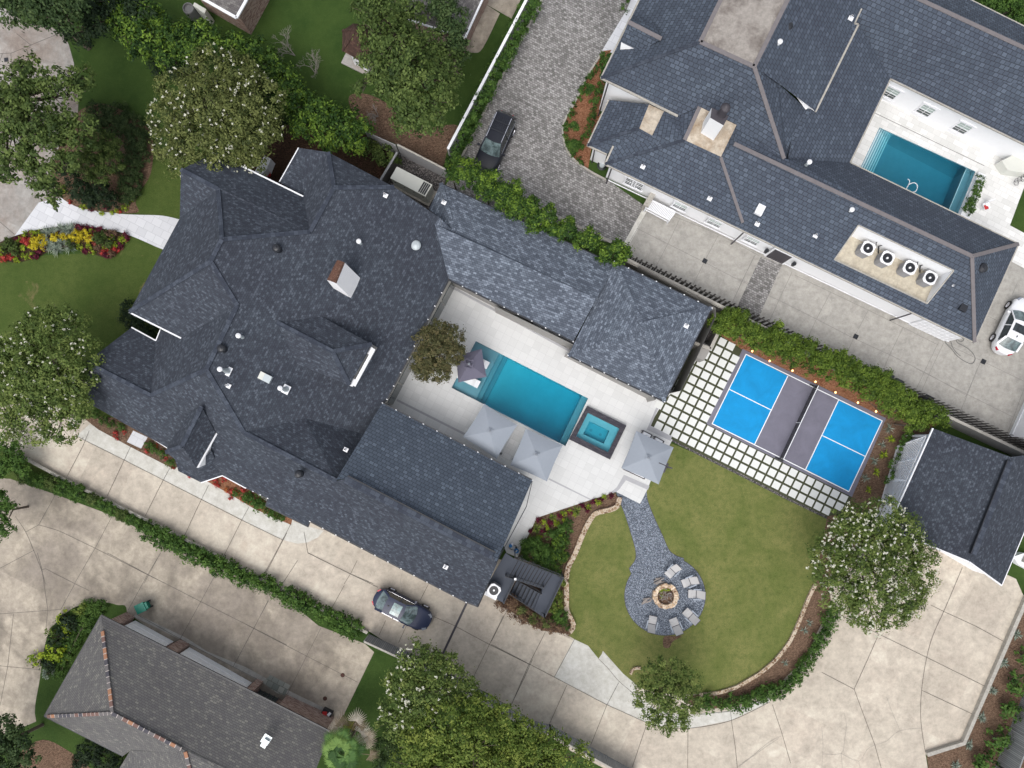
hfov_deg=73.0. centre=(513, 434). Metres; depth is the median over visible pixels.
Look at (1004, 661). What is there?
grassy plant
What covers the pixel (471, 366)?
patio umbrella
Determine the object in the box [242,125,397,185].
shady soil
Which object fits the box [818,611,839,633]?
border shrub
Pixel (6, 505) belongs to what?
tree
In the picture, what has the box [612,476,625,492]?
terrace band
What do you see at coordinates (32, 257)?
bedding plant
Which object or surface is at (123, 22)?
shrub
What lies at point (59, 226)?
grassy plant
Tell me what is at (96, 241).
bedding plant
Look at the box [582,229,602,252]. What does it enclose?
screening shrub
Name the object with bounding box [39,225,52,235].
grassy plant
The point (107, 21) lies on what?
yard tree
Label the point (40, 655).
clipped shrub
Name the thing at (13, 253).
bedding plant
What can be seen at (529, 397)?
swimming pool
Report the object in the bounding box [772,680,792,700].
border shrub
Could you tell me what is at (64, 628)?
clipped shrub
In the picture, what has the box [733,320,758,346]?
screening shrub
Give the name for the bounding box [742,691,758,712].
border shrub
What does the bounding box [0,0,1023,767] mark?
ground
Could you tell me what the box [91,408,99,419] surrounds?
bedding plant
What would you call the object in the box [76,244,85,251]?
bedding plant
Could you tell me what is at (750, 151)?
white house
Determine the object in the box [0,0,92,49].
oak tree
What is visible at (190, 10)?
air conditioner
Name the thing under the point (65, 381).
crape myrtle
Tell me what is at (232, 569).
ivy hedge
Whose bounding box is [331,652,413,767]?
lawn
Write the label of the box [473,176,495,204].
screening shrub
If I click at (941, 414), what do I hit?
screening shrub
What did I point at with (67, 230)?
grassy plant
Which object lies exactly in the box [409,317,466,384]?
magnolia tree
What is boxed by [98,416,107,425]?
bedding plant
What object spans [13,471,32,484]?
clipped shrub
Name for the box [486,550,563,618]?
outdoor staircase
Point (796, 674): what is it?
border shrub
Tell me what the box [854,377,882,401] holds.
screening shrub
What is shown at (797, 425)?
court net
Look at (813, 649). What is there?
border shrub
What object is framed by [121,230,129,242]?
bedding plant
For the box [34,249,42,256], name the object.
bedding plant
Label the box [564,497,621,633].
stone edging
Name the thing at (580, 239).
screening shrub
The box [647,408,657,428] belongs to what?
terrace band
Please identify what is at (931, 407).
screening shrub
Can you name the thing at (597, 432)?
spa
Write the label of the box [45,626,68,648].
clipped shrub
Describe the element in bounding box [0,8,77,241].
northwest driveway
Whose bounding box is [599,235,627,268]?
screening shrub
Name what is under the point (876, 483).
court side bed
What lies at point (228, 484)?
flower bed
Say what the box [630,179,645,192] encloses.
window
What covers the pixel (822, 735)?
driveway cracks
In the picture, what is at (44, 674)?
clipped shrub
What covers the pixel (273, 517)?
bedding plant
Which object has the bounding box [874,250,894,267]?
air conditioner
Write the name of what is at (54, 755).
bare earth patch
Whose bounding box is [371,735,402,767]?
dark shrub
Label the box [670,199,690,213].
window
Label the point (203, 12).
utility cabinet
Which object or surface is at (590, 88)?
cone shrub
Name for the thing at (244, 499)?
bedding plant
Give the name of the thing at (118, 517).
clipped shrub
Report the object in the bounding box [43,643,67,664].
clipped shrub
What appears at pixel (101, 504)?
clipped shrub
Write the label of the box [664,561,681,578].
fireside chair
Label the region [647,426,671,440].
terrace band
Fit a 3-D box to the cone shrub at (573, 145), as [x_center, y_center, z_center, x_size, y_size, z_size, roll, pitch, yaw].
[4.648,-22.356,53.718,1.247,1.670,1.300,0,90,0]
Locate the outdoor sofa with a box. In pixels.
[623,469,644,478]
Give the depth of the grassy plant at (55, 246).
54.26 m
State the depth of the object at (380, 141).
53.02 m
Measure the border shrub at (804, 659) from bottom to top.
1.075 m
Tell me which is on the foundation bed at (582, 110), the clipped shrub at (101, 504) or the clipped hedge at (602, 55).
the clipped hedge at (602, 55)
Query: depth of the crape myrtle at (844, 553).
48.26 m
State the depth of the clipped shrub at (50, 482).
53.69 m
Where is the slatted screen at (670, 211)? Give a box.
[643,200,675,223]
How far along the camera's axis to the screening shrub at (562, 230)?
50.67 m
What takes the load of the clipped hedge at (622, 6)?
on the cobble drive at (562, 45)
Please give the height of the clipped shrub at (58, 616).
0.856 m
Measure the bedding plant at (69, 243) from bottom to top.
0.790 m
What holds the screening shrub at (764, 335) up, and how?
on the court hedge bed at (832, 385)
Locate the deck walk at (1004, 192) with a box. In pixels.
[970,159,1023,267]
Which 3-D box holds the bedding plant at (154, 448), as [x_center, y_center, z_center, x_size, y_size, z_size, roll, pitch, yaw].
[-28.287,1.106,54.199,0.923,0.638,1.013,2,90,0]
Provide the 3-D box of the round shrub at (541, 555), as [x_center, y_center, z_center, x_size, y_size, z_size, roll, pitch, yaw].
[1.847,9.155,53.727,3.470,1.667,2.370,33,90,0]
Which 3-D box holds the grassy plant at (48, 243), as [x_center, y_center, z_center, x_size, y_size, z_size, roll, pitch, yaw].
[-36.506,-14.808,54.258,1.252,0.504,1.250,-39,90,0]
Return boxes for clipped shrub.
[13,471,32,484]
[24,470,39,487]
[25,648,50,670]
[32,473,48,489]
[38,658,56,672]
[39,669,56,679]
[43,473,61,491]
[43,622,60,638]
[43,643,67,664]
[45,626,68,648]
[53,478,71,497]
[55,607,67,624]
[55,613,78,632]
[61,624,70,639]
[65,481,86,503]
[70,602,87,617]
[83,492,99,504]
[93,497,108,510]
[103,500,119,517]
[113,507,128,522]
[123,512,135,526]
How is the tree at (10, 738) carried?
on the corner bed at (60, 735)
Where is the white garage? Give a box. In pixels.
[1008,402,1023,443]
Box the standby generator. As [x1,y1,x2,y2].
[390,167,436,205]
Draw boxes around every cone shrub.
[567,137,581,154]
[568,120,580,131]
[583,83,597,97]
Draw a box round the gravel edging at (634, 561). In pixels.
[617,496,704,635]
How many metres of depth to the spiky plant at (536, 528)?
54.31 m
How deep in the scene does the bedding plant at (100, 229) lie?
54.25 m
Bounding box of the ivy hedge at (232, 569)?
[130,516,364,644]
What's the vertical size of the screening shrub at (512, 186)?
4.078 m
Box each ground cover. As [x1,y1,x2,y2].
[50,597,108,682]
[82,99,154,204]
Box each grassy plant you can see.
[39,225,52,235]
[45,224,55,233]
[46,241,52,251]
[49,241,61,253]
[50,243,63,255]
[54,222,65,233]
[55,237,64,248]
[61,222,74,234]
[63,241,75,254]
[65,221,77,233]
[952,759,961,767]
[965,739,972,750]
[977,713,986,723]
[989,687,997,694]
[1001,658,1007,668]
[1014,630,1021,639]
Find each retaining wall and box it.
[15,451,368,633]
[925,595,1023,756]
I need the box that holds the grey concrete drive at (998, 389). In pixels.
[629,197,1023,450]
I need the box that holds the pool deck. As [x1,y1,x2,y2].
[852,100,1002,223]
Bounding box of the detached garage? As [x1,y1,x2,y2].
[876,428,1023,585]
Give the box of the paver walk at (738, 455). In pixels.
[654,337,847,514]
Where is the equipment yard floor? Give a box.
[696,314,717,343]
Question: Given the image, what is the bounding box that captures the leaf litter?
[349,93,457,166]
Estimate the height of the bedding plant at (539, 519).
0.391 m
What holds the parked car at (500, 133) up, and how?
on the cobble drive at (562, 45)
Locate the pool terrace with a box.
[385,287,671,556]
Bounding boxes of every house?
[44,612,333,767]
[86,148,715,606]
[201,0,488,52]
[587,0,1023,342]
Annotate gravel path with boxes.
[616,491,704,634]
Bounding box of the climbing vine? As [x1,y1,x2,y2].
[882,433,914,483]
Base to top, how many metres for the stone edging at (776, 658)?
0.220 m
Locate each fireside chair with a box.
[645,615,657,633]
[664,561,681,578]
[668,616,683,636]
[680,574,699,587]
[681,607,700,625]
[688,588,705,599]
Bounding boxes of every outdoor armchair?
[641,430,652,437]
[653,436,663,442]
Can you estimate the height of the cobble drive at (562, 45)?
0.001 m
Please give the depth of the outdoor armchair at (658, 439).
53.74 m
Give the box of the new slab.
[555,640,769,727]
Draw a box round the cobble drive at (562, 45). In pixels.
[446,0,642,241]
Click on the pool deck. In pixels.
(928, 130)
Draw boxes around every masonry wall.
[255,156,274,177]
[622,259,1023,455]
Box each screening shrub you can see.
[441,162,459,189]
[445,154,483,189]
[468,168,489,193]
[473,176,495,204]
[485,167,503,183]
[490,178,512,211]
[494,179,515,200]
[501,194,527,220]
[503,189,522,208]
[507,177,526,195]
[509,184,515,197]
[520,194,541,218]
[522,194,539,216]
[522,211,545,235]
[533,201,559,226]
[543,219,559,237]
[554,215,577,242]
[565,215,575,222]
[572,231,586,251]
[582,223,594,236]
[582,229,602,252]
[594,242,612,265]
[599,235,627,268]
[614,242,634,263]
[706,307,733,338]
[718,315,746,340]
[720,306,739,320]
[732,306,750,324]
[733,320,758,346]
[745,322,763,339]
[746,327,772,353]
[762,324,787,347]
[762,335,789,361]
[773,318,786,329]
[780,345,807,369]
[783,330,803,353]
[791,336,818,363]
[801,348,829,377]
[803,334,819,348]
[814,344,838,367]
[819,357,846,382]
[833,348,848,361]
[835,354,858,375]
[835,366,862,392]
[852,358,869,378]
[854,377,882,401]
[855,364,881,387]
[866,374,894,396]
[870,386,898,416]
[878,367,893,379]
[882,381,905,401]
[883,378,903,399]
[883,398,908,421]
[894,399,923,423]
[894,414,921,434]
[899,386,918,410]
[913,411,934,431]
[915,398,938,419]
[930,403,949,426]
[935,416,952,432]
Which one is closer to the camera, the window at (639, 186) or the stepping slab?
the window at (639, 186)
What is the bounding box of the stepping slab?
[127,431,146,447]
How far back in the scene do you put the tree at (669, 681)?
50.05 m
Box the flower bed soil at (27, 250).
[0,225,125,262]
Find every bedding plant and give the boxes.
[0,236,10,248]
[0,238,20,253]
[1,254,11,262]
[5,241,21,256]
[25,250,34,259]
[29,235,38,247]
[29,253,38,259]
[34,240,44,251]
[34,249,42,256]
[35,233,47,246]
[48,232,57,241]
[58,232,67,240]
[65,238,75,250]
[67,228,78,239]
[73,223,82,230]
[76,230,85,240]
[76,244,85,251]
[77,227,91,240]
[79,204,86,210]
[91,231,103,246]
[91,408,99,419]
[92,243,101,251]
[94,226,102,232]
[94,227,108,239]
[97,235,115,249]
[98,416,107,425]
[106,250,116,258]
[106,419,115,428]
[107,229,117,238]
[116,421,125,430]
[117,241,123,249]
[118,236,126,243]
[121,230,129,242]
[143,440,153,448]
[147,443,158,454]
[156,448,166,458]
[165,458,175,468]
[231,488,241,497]
[241,493,249,502]
[243,490,252,501]
[245,494,261,506]
[252,498,265,513]
[254,495,262,507]
[263,508,274,517]
[271,512,283,522]
[277,514,284,521]
[535,517,542,524]
[543,528,564,540]
[554,523,573,538]
[555,532,571,548]
[564,518,573,530]
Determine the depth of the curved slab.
54.47 m
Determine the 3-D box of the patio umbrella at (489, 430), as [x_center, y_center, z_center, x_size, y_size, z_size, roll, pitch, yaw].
[-1.772,-0.215,52.812,3.048,3.265,3.000,33,90,0]
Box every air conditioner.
[183,2,200,21]
[487,581,500,597]
[855,241,875,258]
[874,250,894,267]
[896,260,917,277]
[916,270,937,287]
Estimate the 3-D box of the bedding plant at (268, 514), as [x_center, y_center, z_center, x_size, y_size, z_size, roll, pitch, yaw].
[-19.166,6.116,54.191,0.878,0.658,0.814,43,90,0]
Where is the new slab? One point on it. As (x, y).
(583, 668)
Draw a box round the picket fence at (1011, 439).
[629,255,1023,449]
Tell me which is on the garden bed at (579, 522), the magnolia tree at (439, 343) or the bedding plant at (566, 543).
the bedding plant at (566, 543)
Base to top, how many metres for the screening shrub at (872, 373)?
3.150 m
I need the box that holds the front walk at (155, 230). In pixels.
[15,198,178,248]
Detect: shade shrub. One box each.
[115,297,159,339]
[144,50,288,136]
[362,136,403,167]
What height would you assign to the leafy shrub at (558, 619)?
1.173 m
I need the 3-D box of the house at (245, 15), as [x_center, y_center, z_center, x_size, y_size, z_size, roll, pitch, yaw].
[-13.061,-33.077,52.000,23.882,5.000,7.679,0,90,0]
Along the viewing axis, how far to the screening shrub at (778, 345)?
51.79 m
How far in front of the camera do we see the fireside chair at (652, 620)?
54.00 m
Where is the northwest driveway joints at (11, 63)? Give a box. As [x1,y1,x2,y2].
[0,32,61,233]
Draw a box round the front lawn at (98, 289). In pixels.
[0,236,167,483]
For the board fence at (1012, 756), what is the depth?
53.58 m
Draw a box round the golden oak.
[386,687,598,767]
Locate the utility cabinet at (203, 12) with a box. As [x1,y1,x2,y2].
[193,2,213,23]
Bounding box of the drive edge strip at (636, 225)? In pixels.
[624,209,647,244]
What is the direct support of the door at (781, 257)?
in the white house at (750, 151)
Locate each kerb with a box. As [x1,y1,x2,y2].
[462,0,542,157]
[538,206,611,242]
[562,50,605,180]
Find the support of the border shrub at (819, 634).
on the ground at (318, 26)
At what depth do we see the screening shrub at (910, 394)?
51.79 m
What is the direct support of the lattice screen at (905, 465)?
on the court side bed at (876, 483)
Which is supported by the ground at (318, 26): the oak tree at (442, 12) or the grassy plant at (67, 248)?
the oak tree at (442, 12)
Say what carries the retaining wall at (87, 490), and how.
on the ground at (318, 26)
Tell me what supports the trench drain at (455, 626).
on the driveway at (824, 700)
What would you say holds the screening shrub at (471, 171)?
on the cobble drive at (562, 45)
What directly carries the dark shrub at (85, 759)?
on the corner bed at (60, 735)
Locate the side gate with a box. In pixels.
[380,152,401,183]
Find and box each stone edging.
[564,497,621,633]
[629,666,640,674]
[699,583,816,696]
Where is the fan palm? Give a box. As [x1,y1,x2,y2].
[321,707,378,767]
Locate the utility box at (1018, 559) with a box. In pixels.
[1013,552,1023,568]
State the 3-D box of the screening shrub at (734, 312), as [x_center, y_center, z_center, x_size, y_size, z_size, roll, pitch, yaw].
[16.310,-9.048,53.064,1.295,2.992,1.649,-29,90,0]
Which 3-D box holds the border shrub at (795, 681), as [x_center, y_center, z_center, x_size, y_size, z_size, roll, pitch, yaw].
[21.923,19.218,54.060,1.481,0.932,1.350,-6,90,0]
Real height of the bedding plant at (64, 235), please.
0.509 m
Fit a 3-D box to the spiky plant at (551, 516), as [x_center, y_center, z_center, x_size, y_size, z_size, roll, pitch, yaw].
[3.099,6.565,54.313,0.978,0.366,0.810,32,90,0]
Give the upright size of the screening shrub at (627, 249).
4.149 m
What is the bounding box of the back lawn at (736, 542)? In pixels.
[568,443,826,693]
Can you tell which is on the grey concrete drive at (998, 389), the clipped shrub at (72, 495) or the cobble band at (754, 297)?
the cobble band at (754, 297)
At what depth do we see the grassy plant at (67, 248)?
54.30 m
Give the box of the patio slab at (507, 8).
[487,0,519,18]
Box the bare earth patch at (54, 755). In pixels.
[19,740,88,767]
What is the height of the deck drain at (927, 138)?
0.001 m
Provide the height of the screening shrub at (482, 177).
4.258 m
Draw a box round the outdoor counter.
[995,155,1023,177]
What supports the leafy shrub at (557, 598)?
on the garden bed at (579, 522)
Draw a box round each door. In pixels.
[125,620,172,645]
[180,647,251,686]
[387,282,454,403]
[764,247,794,264]
[908,319,960,340]
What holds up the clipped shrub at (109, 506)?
on the ground at (318, 26)
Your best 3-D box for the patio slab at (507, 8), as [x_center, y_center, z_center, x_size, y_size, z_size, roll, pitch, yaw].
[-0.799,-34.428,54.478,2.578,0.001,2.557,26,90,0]
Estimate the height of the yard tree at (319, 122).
4.767 m
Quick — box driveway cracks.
[400,571,917,767]
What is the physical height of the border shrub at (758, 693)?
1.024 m
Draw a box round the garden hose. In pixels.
[945,338,974,363]
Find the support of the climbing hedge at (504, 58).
on the ground at (318, 26)
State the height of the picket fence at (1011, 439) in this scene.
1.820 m
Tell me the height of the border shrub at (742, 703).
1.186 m
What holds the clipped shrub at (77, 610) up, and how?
on the corner bed at (60, 735)
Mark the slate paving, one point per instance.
(276, 685)
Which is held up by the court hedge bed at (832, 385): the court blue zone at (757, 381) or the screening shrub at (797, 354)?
the screening shrub at (797, 354)
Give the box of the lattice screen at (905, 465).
[878,435,926,503]
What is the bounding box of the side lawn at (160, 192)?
[136,143,192,218]
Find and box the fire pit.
[652,583,678,608]
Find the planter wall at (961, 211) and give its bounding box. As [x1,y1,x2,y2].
[958,172,985,218]
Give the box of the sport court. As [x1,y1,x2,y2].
[707,349,885,496]
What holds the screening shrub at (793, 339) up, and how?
on the court hedge bed at (832, 385)
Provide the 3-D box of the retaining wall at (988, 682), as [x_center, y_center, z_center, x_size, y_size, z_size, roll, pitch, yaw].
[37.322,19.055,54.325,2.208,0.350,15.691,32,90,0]
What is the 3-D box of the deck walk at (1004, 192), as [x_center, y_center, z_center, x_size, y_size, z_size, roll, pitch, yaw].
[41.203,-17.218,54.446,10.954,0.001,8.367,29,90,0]
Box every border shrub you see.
[694,694,708,709]
[702,689,720,715]
[716,697,727,712]
[721,691,740,713]
[732,694,753,714]
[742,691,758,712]
[748,686,766,704]
[752,687,767,703]
[758,681,782,702]
[765,685,779,699]
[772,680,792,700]
[777,676,796,694]
[786,671,802,687]
[790,664,808,684]
[794,653,813,676]
[799,651,816,666]
[807,644,822,659]
[809,626,832,646]
[812,638,825,649]
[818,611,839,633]
[823,623,833,635]
[824,608,840,621]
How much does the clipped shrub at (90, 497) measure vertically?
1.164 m
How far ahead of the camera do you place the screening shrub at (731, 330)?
51.80 m
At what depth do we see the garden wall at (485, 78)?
52.44 m
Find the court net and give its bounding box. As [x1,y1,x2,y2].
[775,384,818,461]
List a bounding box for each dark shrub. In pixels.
[55,160,119,211]
[70,738,123,767]
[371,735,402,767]
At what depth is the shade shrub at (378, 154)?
53.05 m
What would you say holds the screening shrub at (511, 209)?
on the ground at (318, 26)
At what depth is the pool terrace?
54.45 m
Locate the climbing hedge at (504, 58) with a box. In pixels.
[442,0,542,167]
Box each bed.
[35,602,126,767]
[51,104,152,212]
[84,416,176,469]
[207,476,291,524]
[504,493,616,633]
[564,50,610,167]
[690,515,874,708]
[721,325,936,426]
[848,402,931,517]
[927,613,1023,767]
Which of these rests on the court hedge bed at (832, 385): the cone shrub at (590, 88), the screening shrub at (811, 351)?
the screening shrub at (811, 351)
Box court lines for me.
[712,354,882,491]
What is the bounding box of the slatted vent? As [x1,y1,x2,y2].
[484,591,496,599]
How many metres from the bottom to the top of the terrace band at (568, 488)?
0.001 m
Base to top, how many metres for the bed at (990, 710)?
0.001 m
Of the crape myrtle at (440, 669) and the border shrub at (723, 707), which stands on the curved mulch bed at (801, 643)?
the border shrub at (723, 707)
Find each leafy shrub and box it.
[0,434,31,479]
[514,605,552,628]
[548,579,565,615]
[548,608,569,630]
[549,531,572,575]
[980,0,1023,24]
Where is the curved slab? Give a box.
[599,652,635,693]
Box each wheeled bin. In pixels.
[134,600,152,614]
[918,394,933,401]
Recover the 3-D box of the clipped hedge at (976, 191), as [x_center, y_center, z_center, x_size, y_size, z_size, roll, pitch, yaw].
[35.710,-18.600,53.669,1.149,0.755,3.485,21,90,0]
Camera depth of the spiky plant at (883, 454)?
54.34 m
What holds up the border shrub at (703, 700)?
on the curved mulch bed at (801, 643)
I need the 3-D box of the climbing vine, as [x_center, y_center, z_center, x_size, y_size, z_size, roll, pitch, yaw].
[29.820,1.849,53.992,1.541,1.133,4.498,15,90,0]
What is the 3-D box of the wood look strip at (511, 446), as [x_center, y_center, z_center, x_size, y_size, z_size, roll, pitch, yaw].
[-0.105,0.821,54.444,0.867,0.001,3.082,27,90,0]
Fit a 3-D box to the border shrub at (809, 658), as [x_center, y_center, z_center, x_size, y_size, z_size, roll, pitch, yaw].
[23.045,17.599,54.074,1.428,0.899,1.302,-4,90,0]
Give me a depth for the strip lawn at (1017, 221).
54.44 m
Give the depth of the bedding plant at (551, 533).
53.94 m
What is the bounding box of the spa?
[569,406,625,458]
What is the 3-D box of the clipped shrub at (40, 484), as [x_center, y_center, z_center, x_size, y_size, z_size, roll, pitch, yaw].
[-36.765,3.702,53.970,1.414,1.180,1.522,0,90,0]
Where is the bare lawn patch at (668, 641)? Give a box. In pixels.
[663,636,681,647]
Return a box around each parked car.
[372,587,432,629]
[475,110,516,172]
[989,297,1023,355]
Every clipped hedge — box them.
[562,51,605,165]
[579,51,610,150]
[619,0,629,14]
[961,173,985,216]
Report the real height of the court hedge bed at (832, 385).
0.001 m
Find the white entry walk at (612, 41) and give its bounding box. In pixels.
[603,0,637,52]
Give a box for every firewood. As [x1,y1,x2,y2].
[641,597,651,604]
[654,577,663,584]
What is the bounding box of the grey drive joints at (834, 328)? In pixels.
[627,212,1023,429]
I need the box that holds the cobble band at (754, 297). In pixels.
[738,257,781,319]
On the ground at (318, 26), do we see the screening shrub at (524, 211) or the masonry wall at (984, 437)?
the masonry wall at (984, 437)
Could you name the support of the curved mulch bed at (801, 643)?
on the back lawn at (736, 542)
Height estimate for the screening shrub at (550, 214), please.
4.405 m
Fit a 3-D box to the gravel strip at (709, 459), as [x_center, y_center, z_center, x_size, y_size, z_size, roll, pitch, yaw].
[14.996,1.794,54.454,5.862,0.001,0.190,26,90,0]
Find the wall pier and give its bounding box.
[641,193,654,211]
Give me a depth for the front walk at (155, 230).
54.48 m
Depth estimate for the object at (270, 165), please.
53.57 m
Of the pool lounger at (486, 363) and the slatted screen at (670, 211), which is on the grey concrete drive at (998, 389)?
the slatted screen at (670, 211)
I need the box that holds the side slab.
[78,424,322,543]
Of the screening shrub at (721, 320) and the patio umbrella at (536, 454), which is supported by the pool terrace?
the patio umbrella at (536, 454)
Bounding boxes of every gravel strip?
[672,440,736,473]
[737,472,826,518]
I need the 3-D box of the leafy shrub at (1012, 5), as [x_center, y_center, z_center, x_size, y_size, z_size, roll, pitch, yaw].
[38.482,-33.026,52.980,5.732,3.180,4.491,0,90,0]
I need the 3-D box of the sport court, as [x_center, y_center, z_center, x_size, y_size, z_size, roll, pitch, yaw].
[22.289,-0.894,54.470,12.809,0.060,6.748,26,90,0]
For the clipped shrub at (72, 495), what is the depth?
53.72 m
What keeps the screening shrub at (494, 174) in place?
on the cobble drive at (562, 45)
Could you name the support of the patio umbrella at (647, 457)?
on the pool terrace
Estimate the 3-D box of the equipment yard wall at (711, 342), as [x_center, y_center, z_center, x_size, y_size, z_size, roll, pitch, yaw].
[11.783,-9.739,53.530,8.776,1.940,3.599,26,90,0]
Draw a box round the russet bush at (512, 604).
[494,593,570,636]
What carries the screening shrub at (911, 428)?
on the court side bed at (876, 483)
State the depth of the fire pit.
54.15 m
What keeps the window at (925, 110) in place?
in the white house at (750, 151)
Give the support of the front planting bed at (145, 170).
on the ground at (318, 26)
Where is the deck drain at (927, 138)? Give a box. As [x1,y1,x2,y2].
[875,113,983,165]
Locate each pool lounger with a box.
[457,376,480,387]
[469,351,489,368]
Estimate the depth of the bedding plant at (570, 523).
54.03 m
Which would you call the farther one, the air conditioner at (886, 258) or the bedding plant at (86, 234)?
the bedding plant at (86, 234)
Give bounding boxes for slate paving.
[263,675,289,695]
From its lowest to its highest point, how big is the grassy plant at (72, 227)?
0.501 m
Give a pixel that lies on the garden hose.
(957, 353)
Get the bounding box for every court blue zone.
[713,355,786,443]
[806,401,880,490]
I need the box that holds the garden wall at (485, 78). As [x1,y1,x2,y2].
[447,0,529,158]
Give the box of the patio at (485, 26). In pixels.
[466,5,499,52]
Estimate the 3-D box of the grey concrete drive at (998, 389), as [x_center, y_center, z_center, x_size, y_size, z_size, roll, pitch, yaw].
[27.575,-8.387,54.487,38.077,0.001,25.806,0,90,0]
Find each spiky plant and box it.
[532,523,541,534]
[547,513,556,521]
[573,505,580,516]
[879,450,887,457]
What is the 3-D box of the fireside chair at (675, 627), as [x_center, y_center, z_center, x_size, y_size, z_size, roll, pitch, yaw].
[12.607,14.953,53.967,0.872,0.981,1.244,-22,90,0]
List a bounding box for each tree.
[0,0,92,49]
[0,46,100,211]
[0,488,28,542]
[0,712,43,767]
[57,0,156,51]
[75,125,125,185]
[92,0,146,32]
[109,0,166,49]
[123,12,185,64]
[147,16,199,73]
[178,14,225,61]
[215,29,257,63]
[236,34,286,77]
[260,61,309,117]
[282,88,331,142]
[304,91,343,152]
[326,99,377,157]
[347,0,470,139]
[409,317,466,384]
[422,0,474,74]
[630,654,704,737]
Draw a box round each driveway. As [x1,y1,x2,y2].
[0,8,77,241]
[0,404,1022,767]
[0,478,373,734]
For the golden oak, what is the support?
on the ground at (318, 26)
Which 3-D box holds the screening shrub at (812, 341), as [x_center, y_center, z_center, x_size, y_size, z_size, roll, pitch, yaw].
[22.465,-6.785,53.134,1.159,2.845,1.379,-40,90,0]
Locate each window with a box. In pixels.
[257,689,278,701]
[622,175,637,187]
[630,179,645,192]
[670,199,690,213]
[704,216,724,229]
[741,234,762,247]
[883,84,904,101]
[912,101,939,118]
[948,119,976,136]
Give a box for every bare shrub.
[270,25,294,60]
[295,50,322,77]
[367,105,377,122]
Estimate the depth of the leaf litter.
54.49 m
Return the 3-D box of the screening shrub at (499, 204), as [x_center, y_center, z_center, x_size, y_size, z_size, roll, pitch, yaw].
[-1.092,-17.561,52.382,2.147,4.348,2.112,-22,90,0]
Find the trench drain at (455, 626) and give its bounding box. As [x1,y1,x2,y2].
[442,603,466,653]
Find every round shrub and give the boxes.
[518,535,556,570]
[971,750,999,767]
[983,722,1013,757]
[999,698,1023,724]
[1005,669,1023,697]
[1013,644,1023,666]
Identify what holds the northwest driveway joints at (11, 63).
on the northwest driveway at (19, 202)
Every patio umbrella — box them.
[457,349,486,382]
[463,404,516,458]
[511,429,562,480]
[622,431,673,483]
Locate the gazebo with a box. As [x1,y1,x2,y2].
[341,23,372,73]
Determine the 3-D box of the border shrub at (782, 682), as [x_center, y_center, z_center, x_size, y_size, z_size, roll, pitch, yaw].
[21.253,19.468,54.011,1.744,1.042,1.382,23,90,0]
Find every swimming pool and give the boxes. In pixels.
[452,341,587,445]
[861,127,975,212]
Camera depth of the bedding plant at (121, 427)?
54.17 m
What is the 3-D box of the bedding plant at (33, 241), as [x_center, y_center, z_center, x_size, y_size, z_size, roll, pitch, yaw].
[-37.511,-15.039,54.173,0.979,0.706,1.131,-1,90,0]
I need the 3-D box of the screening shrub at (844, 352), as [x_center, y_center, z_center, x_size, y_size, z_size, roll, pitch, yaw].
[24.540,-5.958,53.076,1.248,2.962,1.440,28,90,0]
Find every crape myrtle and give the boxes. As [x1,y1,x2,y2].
[0,301,105,449]
[143,39,293,181]
[373,632,487,745]
[804,493,943,638]
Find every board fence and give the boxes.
[364,634,628,767]
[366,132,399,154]
[397,144,446,177]
[995,694,1023,767]
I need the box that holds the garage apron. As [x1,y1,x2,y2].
[134,614,323,710]
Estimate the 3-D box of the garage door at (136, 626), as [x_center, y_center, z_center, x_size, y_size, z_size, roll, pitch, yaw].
[-28.328,15.510,53.200,3.436,2.600,0.080,29,90,0]
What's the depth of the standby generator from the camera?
52.65 m
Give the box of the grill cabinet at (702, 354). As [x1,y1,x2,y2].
[695,343,709,361]
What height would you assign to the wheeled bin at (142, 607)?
1.097 m
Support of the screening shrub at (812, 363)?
on the court hedge bed at (832, 385)
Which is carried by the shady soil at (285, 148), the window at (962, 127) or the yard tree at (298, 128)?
the yard tree at (298, 128)
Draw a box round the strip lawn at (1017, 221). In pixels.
[1010,189,1023,232]
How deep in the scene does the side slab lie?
54.48 m
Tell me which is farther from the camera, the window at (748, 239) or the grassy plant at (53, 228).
the grassy plant at (53, 228)
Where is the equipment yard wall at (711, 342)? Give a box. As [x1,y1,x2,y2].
[624,261,726,349]
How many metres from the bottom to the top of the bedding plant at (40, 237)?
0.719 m
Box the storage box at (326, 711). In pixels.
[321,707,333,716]
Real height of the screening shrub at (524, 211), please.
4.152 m
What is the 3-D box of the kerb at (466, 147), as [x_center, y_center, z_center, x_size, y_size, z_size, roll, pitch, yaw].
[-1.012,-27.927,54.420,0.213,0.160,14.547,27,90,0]
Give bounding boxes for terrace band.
[397,399,464,434]
[548,478,590,499]
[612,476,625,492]
[624,475,648,489]
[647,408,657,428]
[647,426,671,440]
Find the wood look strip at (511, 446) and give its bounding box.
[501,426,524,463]

